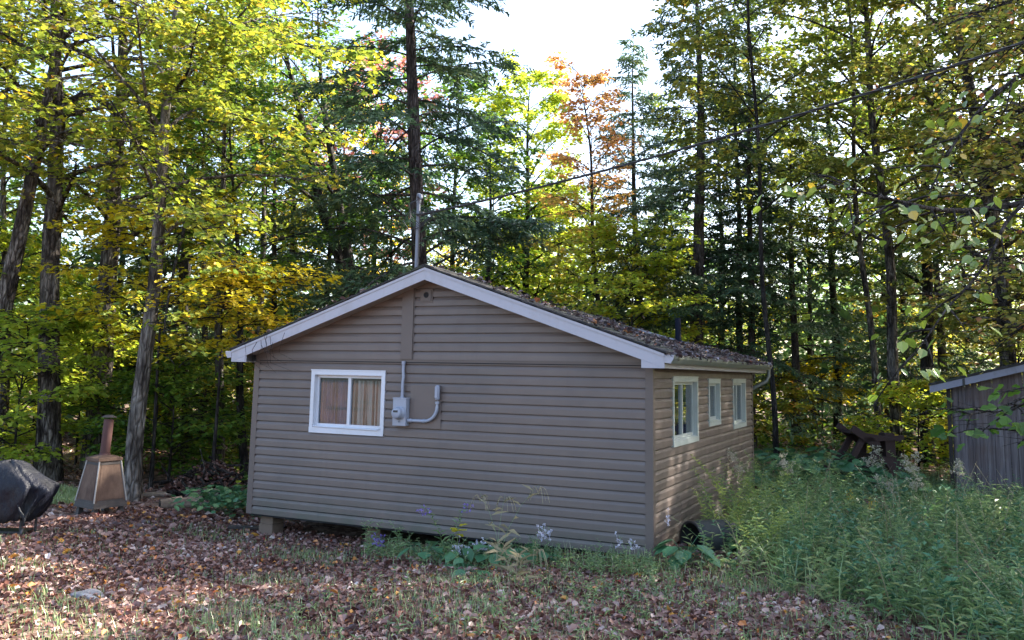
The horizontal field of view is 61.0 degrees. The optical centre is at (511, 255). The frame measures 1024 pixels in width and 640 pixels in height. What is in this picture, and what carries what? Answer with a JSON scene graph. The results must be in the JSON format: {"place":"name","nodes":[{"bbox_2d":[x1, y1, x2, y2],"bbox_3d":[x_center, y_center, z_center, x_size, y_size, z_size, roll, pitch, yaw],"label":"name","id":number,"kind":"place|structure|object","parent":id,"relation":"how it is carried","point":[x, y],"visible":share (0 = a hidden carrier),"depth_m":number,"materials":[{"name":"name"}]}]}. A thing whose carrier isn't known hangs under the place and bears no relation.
{"place":"outdoors","nodes":[
{"label":"outdoors","id":0,"kind":"place"},
{"bbox_2d":[0,372,1022,639],"bbox_3d":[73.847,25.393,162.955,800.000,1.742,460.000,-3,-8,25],"label":"ground","id":1,"kind":"structure","parent":0,"point":[348,530],"depth_m":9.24,"materials":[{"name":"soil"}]},
{"bbox_2d":[0,459,59,534],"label":"covered grill","id":2,"kind":"object","parent":1,"relation":"on","point":[28,491],"visible":0.95,"depth_m":11.80,"materials":[{"name":"black plastic"}]},
{"bbox_2d":[0,43,81,347],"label":"maple tree","id":3,"kind":"object","parent":1,"relation":"on","point":[16,202],"visible":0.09,"depth_m":25.22,"materials":[{"name":"green plant"}]},
{"bbox_2d":[0,3,83,286],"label":"maple tree","id":4,"kind":"object","parent":1,"relation":"on","point":[23,268],"visible":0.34,"depth_m":19.50,"materials":[{"name":"green plant"}]},
{"bbox_2d":[0,216,100,446],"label":"maple sapling","id":5,"kind":"object","parent":1,"relation":"on","point":[5,234],"visible":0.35,"depth_m":21.04,"materials":[{"name":"green plant"}]},
{"bbox_2d":[0,1,110,459],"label":"maple tree","id":6,"kind":"object","parent":1,"relation":"on","point":[3,198],"visible":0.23,"depth_m":22.28,"materials":[{"name":"green plant"}]},
{"bbox_2d":[0,0,112,305],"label":"maple tree","id":7,"kind":"object","parent":1,"relation":"on","point":[33,66],"visible":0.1,"depth_m":28.07,"materials":[{"name":"green plant"}]},
{"bbox_2d":[0,304,125,463],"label":"maple sapling","id":8,"kind":"object","parent":1,"relation":"on","point":[75,389],"visible":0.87,"depth_m":17.96,"materials":[{"name":"green plant"}]},
{"bbox_2d":[0,67,134,425],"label":"maple tree","id":9,"kind":"object","parent":1,"relation":"on","point":[81,258],"visible":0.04,"depth_m":30.96,"materials":[{"name":"green plant"}]},
{"bbox_2d":[0,255,136,439],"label":"maple sapling","id":10,"kind":"object","parent":1,"relation":"on","point":[71,286],"visible":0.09,"depth_m":25.66,"materials":[{"name":"green plant"}]},
{"bbox_2d":[0,290,180,464],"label":"maple sapling","id":11,"kind":"object","parent":1,"relation":"on","point":[117,347],"visible":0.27,"depth_m":21.20,"materials":[{"name":"green plant"}]},
{"bbox_2d":[73,415,127,515],"bbox_3d":[-6.836,3.502,14.546,0.603,1.670,0.603,-4,-9,35],"label":"outdoor fireplace","id":12,"kind":"object","parent":1,"relation":"on","point":[101,486],"visible":0.98,"depth_m":14.39,"materials":[{"name":"metal"}]},
{"bbox_2d":[0,0,220,366],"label":"maple tree","id":13,"kind":"object","parent":1,"relation":"on","point":[9,280],"visible":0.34,"depth_m":18.29,"materials":[{"name":"green plant"}]},
{"bbox_2d":[61,70,193,420],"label":"hemlock tree","id":14,"kind":"object","parent":1,"relation":"on","point":[121,254],"visible":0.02,"depth_m":32.86,"materials":[{"name":"green plant"}]},
{"bbox_2d":[66,77,236,368],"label":"maple tree","id":15,"kind":"object","parent":1,"relation":"on","point":[126,362],"visible":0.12,"depth_m":28.27,"materials":[{"name":"green plant"}]},
{"bbox_2d":[0,0,304,469],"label":"maple tree","id":16,"kind":"object","parent":1,"relation":"on","point":[107,256],"visible":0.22,"depth_m":21.18,"materials":[{"name":"green plant"}]},
{"bbox_2d":[61,367,250,476],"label":"maple sapling","id":17,"kind":"object","parent":1,"relation":"on","point":[121,377],"visible":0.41,"depth_m":19.80,"materials":[{"name":"green plant"}]},
{"bbox_2d":[16,188,296,488],"bbox_3d":[-7.119,1.887,18.261,5.418,6.529,5.747,-3,-8,25],"label":"maple sapling","id":18,"kind":"object","parent":1,"relation":"on","point":[100,227],"visible":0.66,"depth_m":17.66,"materials":[{"name":"green plant"}]},
{"bbox_2d":[61,66,265,444],"bbox_3d":[-11.492,-0.271,28.809,7.344,13.621,7.075,6,-9,-30],"label":"hemlock tree","id":19,"kind":"object","parent":1,"relation":"on","point":[196,332],"visible":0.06,"depth_m":28.76,"materials":[{"name":"green plant"}]},
{"bbox_2d":[75,345,252,479],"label":"maple sapling","id":20,"kind":"object","parent":1,"relation":"on","point":[225,414],"visible":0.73,"depth_m":18.57,"materials":[{"name":"green plant"}]},
{"bbox_2d":[108,336,254,469],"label":"maple sapling","id":21,"kind":"object","parent":1,"relation":"on","point":[249,372],"visible":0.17,"depth_m":21.91,"materials":[{"name":"green plant"}]},
{"bbox_2d":[0,0,367,502],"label":"maple tree","id":22,"kind":"object","parent":1,"relation":"on","point":[133,471],"visible":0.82,"depth_m":16.37,"materials":[{"name":"green plant"}]},
{"bbox_2d":[80,0,288,457],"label":"maple tree","id":23,"kind":"object","parent":1,"relation":"on","point":[187,266],"visible":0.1,"depth_m":24.50,"materials":[{"name":"green plant"}]},
{"bbox_2d":[96,3,272,447],"bbox_3d":[-10.113,-1.034,26.988,5.413,14.458,5.139,-3,-8,25],"label":"maple tree","id":24,"kind":"object","parent":1,"relation":"on","point":[143,185],"visible":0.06,"depth_m":26.48,"materials":[{"name":"green plant"}]},
{"bbox_2d":[0,0,396,481],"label":"maple tree","id":25,"kind":"object","parent":1,"relation":"on","point":[48,427],"visible":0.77,"depth_m":16.23,"materials":[{"name":"green plant"}]},
{"bbox_2d":[152,449,247,499],"bbox_3d":[-5.946,4.383,17.130,2.594,1.163,1.880,-3,-8,25],"label":"brush pile","id":26,"kind":"object","parent":1,"relation":"on","point":[223,475],"visible":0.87,"depth_m":16.88,"materials":[{"name":"brown plant"}]},
{"bbox_2d":[104,42,314,422],"bbox_3d":[-10.661,-1.105,32.890,6.403,15.907,8.684,-3,-9,26],"label":"maple tree","id":27,"kind":"object","parent":1,"relation":"on","point":[288,303],"visible":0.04,"depth_m":32.35,"materials":[{"name":"green plant"}]},
{"bbox_2d":[171,484,260,521],"bbox_3d":[-4.645,4.186,14.735,1.765,0.530,1.839,-3,-8,25],"label":"leafy patch","id":28,"kind":"object","parent":1,"relation":"on","point":[228,501],"visible":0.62,"depth_m":14.57,"materials":[{"name":"green plant"}]},
{"bbox_2d":[161,300,282,448],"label":"maple sapling","id":29,"kind":"object","parent":1,"relation":"on","point":[231,327],"visible":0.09,"depth_m":23.24,"materials":[{"name":"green plant"}]},
{"bbox_2d":[106,0,346,462],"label":"maple tree","id":30,"kind":"object","parent":1,"relation":"on","point":[217,328],"visible":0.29,"depth_m":21.35,"materials":[{"name":"green plant"}]},
{"bbox_2d":[130,249,351,487],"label":"maple sapling","id":31,"kind":"object","parent":1,"relation":"on","point":[254,283],"visible":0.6,"depth_m":16.71,"materials":[{"name":"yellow plant"}]},
{"bbox_2d":[139,48,370,472],"bbox_3d":[-6.128,0.386,20.073,5.147,10.002,4.711,5,-9,-26],"label":"maple tree","id":32,"kind":"object","parent":1,"relation":"on","point":[243,447],"visible":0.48,"depth_m":19.62,"materials":[{"name":"green plant"}]},
{"bbox_2d":[177,7,345,334],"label":"maple tree","id":33,"kind":"object","parent":1,"relation":"on","point":[262,233],"visible":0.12,"depth_m":27.82,"materials":[{"name":"green plant"}]},
{"bbox_2d":[197,109,327,425],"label":"maple tree","id":34,"kind":"object","parent":1,"relation":"on","point":[282,249],"visible":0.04,"depth_m":34.74,"materials":[{"name":"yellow plant"}]},
{"bbox_2d":[213,0,342,328],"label":"maple tree","id":35,"kind":"object","parent":1,"relation":"on","point":[275,249],"visible":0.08,"depth_m":30.16,"materials":[{"name":"green plant"}]},
{"bbox_2d":[232,98,335,335],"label":"hemlock tree","id":36,"kind":"object","parent":1,"relation":"on","point":[286,185],"visible":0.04,"depth_m":36.30,"materials":[{"name":"green plant"}]},
{"bbox_2d":[227,26,356,317],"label":"maple tree","id":37,"kind":"object","parent":1,"relation":"on","point":[306,77],"visible":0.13,"depth_m":33.56,"materials":[{"name":"green plant"}]},
{"bbox_2d":[270,89,393,324],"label":"hemlock tree","id":38,"kind":"object","parent":1,"relation":"on","point":[303,307],"visible":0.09,"depth_m":32.19,"materials":[{"name":"green plant"}]},
{"bbox_2d":[247,58,435,309],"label":"maple tree","id":39,"kind":"object","parent":1,"relation":"on","point":[345,139],"visible":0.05,"depth_m":38.44,"materials":[{"name":"green plant"}]},
{"bbox_2d":[210,0,481,295],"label":"maple tree","id":40,"kind":"object","parent":1,"relation":"on","point":[339,254],"visible":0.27,"depth_m":25.33,"materials":[{"name":"green plant"}]},
{"bbox_2d":[314,29,448,273],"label":"maple tree","id":41,"kind":"object","parent":1,"relation":"on","point":[398,132],"visible":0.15,"depth_m":33.66,"materials":[{"name":"green plant"}]},
{"bbox_2d":[309,131,471,309],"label":"maple tree","id":42,"kind":"object","parent":1,"relation":"on","point":[379,150],"visible":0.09,"depth_m":30.29,"materials":[{"name":"green plant"}]},
{"bbox_2d":[251,0,566,326],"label":"hemlock tree","id":43,"kind":"object","parent":1,"relation":"on","point":[407,18],"visible":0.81,"depth_m":20.76,"materials":[{"name":"green plant"}]},
{"bbox_2d":[335,53,557,285],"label":"maple tree","id":44,"kind":"object","parent":1,"relation":"on","point":[475,87],"visible":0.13,"depth_m":34.15,"materials":[{"name":"green plant"}]},
{"bbox_2d":[437,541,494,564],"bbox_3d":[-0.569,3.638,10.569,0.709,0.265,0.743,6,-9,-32],"label":"broadleaf plant","id":45,"kind":"object","parent":1,"relation":"on","point":[452,555],"visible":0.64,"depth_m":10.37,"materials":[{"name":"green plant"}]},
{"bbox_2d":[27,410,954,501],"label":"forest undergrowth","id":46,"kind":"object","parent":1,"relation":"on","point":[761,435],"visible":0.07,"depth_m":24.84,"materials":[{"name":"green plant"}]},
{"bbox_2d":[458,544,523,566],"bbox_3d":[-0.285,3.595,10.443,0.752,0.276,0.669,-3,-8,25],"label":"broadleaf plant","id":47,"kind":"object","parent":1,"relation":"on","point":[480,557],"visible":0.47,"depth_m":10.26,"materials":[{"name":"green plant"}]},
{"bbox_2d":[0,426,992,639],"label":"fallen leaves","id":48,"kind":"object","parent":1,"relation":"on","point":[164,589],"depth_m":8.68,"materials":[{"name":"brown plant"}]},
{"bbox_2d":[425,112,571,302],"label":"maple tree","id":49,"kind":"object","parent":1,"relation":"on","point":[487,274],"visible":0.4,"depth_m":30.22,"materials":[{"name":"green plant"}]},
{"bbox_2d":[226,193,771,557],"bbox_3d":[0.368,2.130,15.321,7.051,5.271,7.640,-3,-8,25],"label":"cabin","id":50,"kind":"object","parent":1,"relation":"on","point":[443,395],"visible":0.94,"depth_m":12.02,"materials":[{"name":"plastic"}]},
{"bbox_2d":[308,369,386,435],"bbox_3d":[-2.387,2.155,12.779,1.323,0.949,0.243,-3,-8,25],"label":"window","id":51,"kind":"structure","parent":50,"relation":"in","point":[331,410],"depth_m":12.82,"materials":[{"name":"white plastic"}]},
{"bbox_2d":[238,263,772,366],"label":"roof leaves","id":52,"kind":"object","parent":50,"relation":"on","point":[691,348],"visible":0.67,"depth_m":12.54,"materials":[{"name":"brown plant"}]},
{"bbox_2d":[670,376,698,446],"bbox_3d":[2.376,2.190,12.303,0.210,0.966,1.452,-3,-8,25],"label":"window","id":53,"kind":"structure","parent":50,"relation":"in","point":[680,437],"depth_m":12.46,"materials":[{"name":"white plastic"}]},
{"bbox_2d":[706,379,720,426],"bbox_3d":[3.221,2.347,13.979,0.111,0.742,0.882,-3,-8,25],"label":"window","id":54,"kind":"structure","parent":50,"relation":"in","point":[714,420],"depth_m":14.27,"materials":[{"name":"white plastic"}]},
{"bbox_2d":[424,41,1023,214],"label":"power cable","id":55,"kind":"object","parent":50,"relation":"attached to","point":[788,117],"visible":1,"depth_m":10.15,"materials":[{"name":"black rubber"}]},
{"bbox_2d":[731,379,746,428],"bbox_3d":[4.115,2.685,15.861,0.111,0.881,1.222,-3,-8,25],"label":"window","id":56,"kind":"structure","parent":50,"relation":"in","point":[741,422],"depth_m":16.11,"materials":[{"name":"white plastic"}]},
{"bbox_2d":[469,484,549,570],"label":"wild grass","id":57,"kind":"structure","parent":1,"relation":"on","point":[501,529],"depth_m":9.92,"materials":[{"name":"plant"}]},
{"bbox_2d":[0,179,1023,454],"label":"distant wood","id":58,"kind":"object","parent":1,"relation":"on","point":[844,313],"visible":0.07,"depth_m":33.48,"materials":[{"name":"green plant"}]},
{"bbox_2d":[486,538,547,579],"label":"wild grass","id":59,"kind":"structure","parent":1,"relation":"on","point":[510,567],"depth_m":9.18,"materials":[{"name":"plant"}]},
{"bbox_2d":[437,49,616,305],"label":"maple tree","id":60,"kind":"object","parent":1,"relation":"on","point":[499,104],"visible":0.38,"depth_m":33.38,"materials":[{"name":"green plant"}]},
{"bbox_2d":[474,164,643,318],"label":"maple tree","id":61,"kind":"object","parent":1,"relation":"on","point":[539,277],"visible":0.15,"depth_m":35.50,"materials":[{"name":"green plant"}]},
{"bbox_2d":[131,441,1023,639],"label":"weed meadow","id":62,"kind":"structure","parent":1,"relation":"on","point":[1010,579],"depth_m":9.57,"materials":[{"name":"green plant"}]},
{"bbox_2d":[519,51,717,343],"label":"maple tree","id":63,"kind":"object","parent":1,"relation":"on","point":[593,81],"visible":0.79,"depth_m":28.88,"materials":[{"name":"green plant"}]},
{"bbox_2d":[540,212,712,342],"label":"maple tree","id":64,"kind":"object","parent":1,"relation":"on","point":[605,228],"visible":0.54,"depth_m":25.64,"materials":[{"name":"green plant"}]},
{"bbox_2d":[564,27,735,338],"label":"hemlock tree","id":65,"kind":"object","parent":1,"relation":"on","point":[643,100],"visible":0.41,"depth_m":32.66,"materials":[{"name":"green plant"}]},
{"bbox_2d":[625,182,718,344],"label":"maple tree","id":66,"kind":"object","parent":1,"relation":"on","point":[683,217],"visible":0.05,"depth_m":37.76,"materials":[{"name":"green plant"}]},
{"bbox_2d":[652,535,720,568],"bbox_3d":[2.045,3.517,10.353,0.753,0.349,0.873,0,-8,5],"label":"broadleaf plant","id":67,"kind":"object","parent":1,"relation":"on","point":[660,547],"visible":0.76,"depth_m":10.15,"materials":[{"name":"green plant"}]},
{"bbox_2d":[564,0,842,394],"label":"hemlock tree","id":68,"kind":"object","parent":1,"relation":"on","point":[695,311],"visible":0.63,"depth_m":27.12,"materials":[{"name":"green plant"}]},
{"bbox_2d":[679,519,740,553],"bbox_3d":[2.554,3.614,11.115,0.664,0.480,0.480,5,-9,-26],"label":"plastic tub","id":69,"kind":"object","parent":1,"relation":"on","point":[693,526],"visible":0.6,"depth_m":11.01,"materials":[{"name":"black plastic"}]},
{"bbox_2d":[624,44,825,345],"bbox_3d":[9.205,-0.550,36.212,9.098,16.665,6.708,-6,-10,42],"label":"maple tree","id":70,"kind":"object","parent":1,"relation":"on","point":[688,113],"visible":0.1,"depth_m":36.65,"materials":[{"name":"green plant"}]},
{"bbox_2d":[692,465,764,527],"bbox_3d":[2.719,3.311,11.269,1.042,1.022,1.012,-3,-8,25],"label":"goldenrod","id":71,"kind":"object","parent":1,"relation":"on","point":[740,506],"visible":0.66,"depth_m":11.28,"materials":[{"name":"green plant"}]},
{"bbox_2d":[665,0,820,405],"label":"hemlock tree","id":72,"kind":"object","parent":1,"relation":"on","point":[770,289],"visible":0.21,"depth_m":29.00,"materials":[{"name":"green plant"}]},
{"bbox_2d":[690,454,798,541],"bbox_3d":[3.135,3.336,12.044,1.527,1.217,0.794,2,-8,-3],"label":"goldenrod","id":73,"kind":"object","parent":1,"relation":"on","point":[724,494],"visible":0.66,"depth_m":11.84,"materials":[{"name":"green plant"}]},
{"bbox_2d":[682,0,830,450],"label":"hemlock tree","id":74,"kind":"object","parent":1,"relation":"on","point":[749,238],"visible":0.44,"depth_m":28.29,"materials":[{"name":"green plant"}]},
{"bbox_2d":[728,461,790,524],"bbox_3d":[3.686,3.520,12.400,0.986,1.051,0.991,-6,-10,43],"label":"goldenrod","id":75,"kind":"object","parent":1,"relation":"on","point":[777,496],"visible":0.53,"depth_m":12.31,"materials":[{"name":"green plant"}]},
{"bbox_2d":[727,448,795,510],"bbox_3d":[4.092,3.778,14.483,1.258,1.106,0.549,-3,-8,25],"label":"meadowsweet","id":76,"kind":"object","parent":1,"relation":"on","point":[730,455],"visible":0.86,"depth_m":14.49,"materials":[{"name":"green plant"}]},
{"bbox_2d":[729,498,806,567],"bbox_3d":[3.034,3.272,10.211,0.805,0.838,0.721,-5,-10,36],"label":"goldenrod","id":77,"kind":"object","parent":1,"relation":"on","point":[772,526],"visible":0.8,"depth_m":10.19,"materials":[{"name":"green plant"}]},
{"bbox_2d":[631,0,905,459],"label":"maple tree","id":78,"kind":"object","parent":1,"relation":"on","point":[713,41],"visible":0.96,"depth_m":22.90,"materials":[{"name":"green plant"}]},
{"bbox_2d":[753,373,826,446],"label":"maple sapling","id":79,"kind":"object","parent":1,"relation":"on","point":[786,407],"visible":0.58,"depth_m":26.09,"materials":[{"name":"green plant"}]},
{"bbox_2d":[742,130,885,430],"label":"maple tree","id":80,"kind":"object","parent":1,"relation":"on","point":[843,296],"visible":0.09,"depth_m":35.77,"materials":[{"name":"green plant"}]},
{"bbox_2d":[683,100,949,464],"bbox_3d":[9.502,0.804,29.291,9.468,13.045,9.313,5,-9,-27],"label":"hemlock tree","id":81,"kind":"object","parent":1,"relation":"on","point":[795,328],"visible":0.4,"depth_m":28.03,"materials":[{"name":"green plant"}]},
{"bbox_2d":[777,354,870,435],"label":"maple sapling","id":82,"kind":"object","parent":1,"relation":"on","point":[804,368],"visible":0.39,"depth_m":30.33,"materials":[{"name":"green plant"}]},
{"bbox_2d":[714,0,942,441],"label":"maple tree","id":83,"kind":"object","parent":1,"relation":"on","point":[831,207],"visible":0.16,"depth_m":31.13,"materials":[{"name":"green plant"}]},
{"bbox_2d":[754,447,956,511],"bbox_3d":[6.625,4.608,18.131,4.820,1.022,5.057,-3,-8,25],"label":"burdock patch","id":84,"kind":"object","parent":1,"relation":"on","point":[845,465],"visible":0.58,"depth_m":17.88,"materials":[{"name":"green plant"}]},
{"bbox_2d":[701,459,1023,639],"bbox_3d":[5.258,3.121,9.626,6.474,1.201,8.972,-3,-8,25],"label":"broadleaf weeds","id":85,"kind":"object","parent":1,"relation":"on","point":[947,578],"visible":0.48,"depth_m":9.54,"materials":[{"name":"green plant"}]},
{"bbox_2d":[822,423,905,483],"bbox_3d":[7.873,4.521,19.834,1.988,1.353,1.120,1,-8,0],"label":"rusty machine","id":86,"kind":"object","parent":1,"relation":"on","point":[860,438],"visible":0.41,"depth_m":19.51,"materials":[{"name":"metal"}]},
{"bbox_2d":[705,0,1023,465],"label":"maple tree","id":87,"kind":"object","parent":1,"relation":"on","point":[895,411],"visible":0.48,"depth_m":24.35,"materials":[{"name":"green plant"}]},
{"bbox_2d":[753,0,975,430],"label":"maple tree","id":88,"kind":"object","parent":1,"relation":"on","point":[801,143],"visible":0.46,"depth_m":25.79,"materials":[{"name":"green plant"}]},
{"bbox_2d":[713,452,1023,636],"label":"dry stalks","id":89,"kind":"object","parent":1,"relation":"on","point":[886,529],"visible":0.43,"depth_m":10.37,"materials":[{"name":"plant"}]},
{"bbox_2d":[802,86,956,429],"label":"hemlock tree","id":90,"kind":"object","parent":1,"relation":"on","point":[886,410],"visible":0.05,"depth_m":36.95,"materials":[{"name":"green plant"}]},
{"bbox_2d":[749,0,1023,451],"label":"basswood tree","id":91,"kind":"object","parent":1,"relation":"on","point":[964,125],"visible":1,"depth_m":8.56,"materials":[{"name":"green plant"}]},
{"bbox_2d":[835,378,960,466],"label":"maple sapling","id":92,"kind":"object","parent":1,"relation":"on","point":[903,392],"visible":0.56,"depth_m":22.82,"materials":[{"name":"green plant"}]},
{"bbox_2d":[809,53,1012,439],"bbox_3d":[14.905,-0.778,34.535,9.098,16.665,6.708,-3,-9,27],"label":"maple tree","id":93,"kind":"object","parent":1,"relation":"on","point":[901,311],"visible":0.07,"depth_m":33.99,"materials":[{"name":"green plant"}]},
{"bbox_2d":[808,0,1021,465],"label":"maple tree","id":94,"kind":"object","parent":1,"relation":"on","point":[926,362],"visible":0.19,"depth_m":26.99,"materials":[{"name":"green plant"}]},
{"bbox_2d":[830,0,1023,486],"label":"maple tree","id":95,"kind":"object","parent":1,"relation":"on","point":[897,6],"visible":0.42,"depth_m":22.20,"materials":[{"name":"green plant"}]},
{"bbox_2d":[843,0,1023,274],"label":"maple tree","id":96,"kind":"object","parent":1,"relation":"on","point":[966,202],"visible":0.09,"depth_m":24.60,"materials":[{"name":"green plant"}]},
{"bbox_2d":[845,77,1022,461],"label":"hemlock tree","id":97,"kind":"object","parent":1,"relation":"on","point":[902,280],"visible":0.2,"depth_m":27.82,"materials":[{"name":"green plant"}]},
{"bbox_2d":[869,103,1023,380],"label":"maple tree","id":98,"kind":"object","parent":1,"relation":"on","point":[920,297],"visible":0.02,"depth_m":31.91,"materials":[{"name":"green plant"}]},
{"bbox_2d":[874,0,1023,343],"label":"birch tree","id":99,"kind":"object","parent":1,"relation":"on","point":[950,323],"visible":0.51,"depth_m":19.66,"materials":[{"name":"green plant"}]},
{"bbox_2d":[907,280,1023,420],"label":"maple sapling","id":100,"kind":"object","parent":1,"relation":"on","point":[1011,292],"visible":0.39,"depth_m":21.39,"materials":[{"name":"green plant"}]},
{"bbox_2d":[928,362,1023,503],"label":"shed","id":101,"kind":"structure","parent":1,"relation":"on","point":[990,452],"depth_m":18.74,"materials":[{"name":"weathered grey wood"},{"name":"metal"}]},
{"bbox_2d":[938,27,1023,325],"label":"maple tree","id":102,"kind":"object","parent":1,"relation":"on","point":[1017,223],"visible":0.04,"depth_m":27.81,"materials":[{"name":"green plant"}]},
{"bbox_2d":[0,0,1023,382],"label":"sky","id":103,"kind":"structure","parent":0,"point":[590,30],"materials":[{"name":"white"}]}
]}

